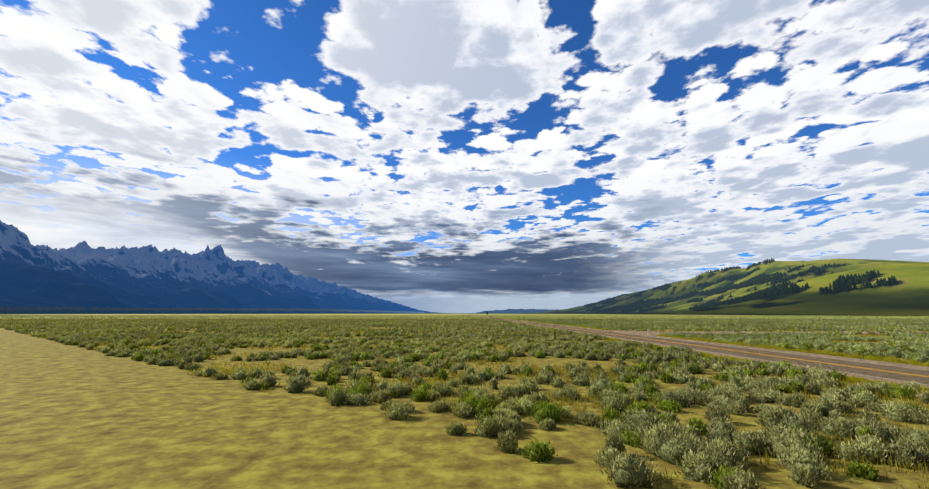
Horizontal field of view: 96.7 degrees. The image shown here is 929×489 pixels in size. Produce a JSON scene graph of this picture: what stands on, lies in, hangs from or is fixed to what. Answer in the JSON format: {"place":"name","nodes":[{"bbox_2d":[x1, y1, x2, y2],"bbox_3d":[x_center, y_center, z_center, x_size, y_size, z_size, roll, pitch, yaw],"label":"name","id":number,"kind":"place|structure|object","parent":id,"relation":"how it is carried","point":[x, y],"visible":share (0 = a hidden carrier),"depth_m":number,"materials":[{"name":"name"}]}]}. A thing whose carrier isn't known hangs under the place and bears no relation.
{"place":"outdoors","nodes":[
{"label":"outdoors","id":0,"kind":"place"},
{"bbox_2d":[0,309,423,313],"bbox_3d":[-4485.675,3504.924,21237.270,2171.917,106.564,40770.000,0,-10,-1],"label":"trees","id":1,"kind":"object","parent":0,"point":[69,311],"depth_m":4907.64,"materials":[{"name":"green plant"}]},
{"bbox_2d":[0,306,423,312],"bbox_3d":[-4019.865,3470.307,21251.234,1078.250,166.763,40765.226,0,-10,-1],"label":"trees","id":2,"kind":"object","parent":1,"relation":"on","point":[133,309],"visible":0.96,"depth_m":5145.68,"materials":[{"name":"green plant"}]},
{"bbox_2d":[0,220,427,311],"bbox_3d":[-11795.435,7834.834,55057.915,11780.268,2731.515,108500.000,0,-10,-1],"label":"mountain range","id":3,"kind":"structure","parent":0,"point":[83,274],"depth_m":10089.40,"materials":[{"name":"blue stone"}]},
{"bbox_2d":[0,314,928,488],"bbox_3d":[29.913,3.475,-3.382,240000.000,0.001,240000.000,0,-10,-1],"label":"ground","id":4,"kind":"structure","parent":0,"point":[74,417],"depth_m":13.81,"materials":[{"name":"plant"}]},
{"bbox_2d":[0,315,928,488],"bbox_3d":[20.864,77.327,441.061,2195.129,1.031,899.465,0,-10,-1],"label":"sagebrush shrubs","id":5,"kind":"object","parent":4,"relation":"on","point":[649,429],"visible":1,"depth_m":24.43,"materials":[{"name":"green plant"}]},
{"bbox_2d":[2,315,928,488],"bbox_3d":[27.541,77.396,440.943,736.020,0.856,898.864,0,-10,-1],"label":"grass blades","id":6,"kind":"object","parent":4,"relation":"on","point":[853,379],"depth_m":28.48,"materials":[{"name":"green plant"}]},
{"bbox_2d":[0,0,928,312],"label":"sky","id":7,"kind":"structure","parent":0,"point":[440,156],"materials":[{"name":"white"}]},
{"bbox_2d":[424,309,554,313],"bbox_3d":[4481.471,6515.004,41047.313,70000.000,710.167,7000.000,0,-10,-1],"label":"hills","id":8,"kind":"structure","parent":0,"point":[512,311],"depth_m":39219.31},
{"bbox_2d":[464,314,928,388],"bbox_3d":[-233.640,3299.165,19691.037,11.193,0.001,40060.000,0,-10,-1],"label":"road","id":9,"kind":"structure","parent":0,"point":[876,374],"depth_m":37.81,"materials":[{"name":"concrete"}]},
{"bbox_2d":[471,315,925,384],"bbox_3d":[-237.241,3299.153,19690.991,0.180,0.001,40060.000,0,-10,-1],"label":"edge line","id":10,"kind":"object","parent":9,"relation":"on","point":[774,361],"visible":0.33,"depth_m":32.91,"materials":[{"name":"white paint"}]},
{"bbox_2d":[510,320,928,376],"bbox_3d":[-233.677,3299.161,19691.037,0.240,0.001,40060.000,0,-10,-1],"label":"line","id":11,"kind":"object","parent":9,"relation":"on","point":[779,356],"visible":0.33,"depth_m":36.13,"materials":[{"name":"yellow paint"}]},
{"bbox_2d":[524,321,923,369],"bbox_3d":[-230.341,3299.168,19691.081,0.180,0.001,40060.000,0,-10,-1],"label":"edge line","id":12,"kind":"object","parent":9,"relation":"on","point":[773,351],"visible":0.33,"depth_m":41.56,"materials":[{"name":"white paint"}]},
{"bbox_2d":[519,258,928,315],"bbox_3d":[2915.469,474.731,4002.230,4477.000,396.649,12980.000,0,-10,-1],"label":"green hills","id":13,"kind":"structure","parent":0,"point":[908,295],"depth_m":1432.35,"materials":[{"name":"green plant"}]},
{"bbox_2d":[556,280,684,311],"bbox_3d":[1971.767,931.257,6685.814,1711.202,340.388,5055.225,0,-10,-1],"label":"hill conifers","id":14,"kind":"object","parent":13,"relation":"on","point":[607,300],"visible":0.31,"depth_m":4670.79,"materials":[{"name":"green plant"}]},
{"bbox_2d":[594,258,898,312],"bbox_3d":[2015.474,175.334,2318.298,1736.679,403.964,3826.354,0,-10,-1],"label":"hill conifers","id":15,"kind":"object","parent":13,"relation":"on","point":[840,282],"visible":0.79,"depth_m":2467.64,"materials":[{"name":"green plant"}]},
{"bbox_2d":[608,330,928,335],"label":"side road","id":16,"kind":"structure","parent":0,"point":[653,333],"depth_m":87.90,"materials":[{"name":"soil"}]}
]}

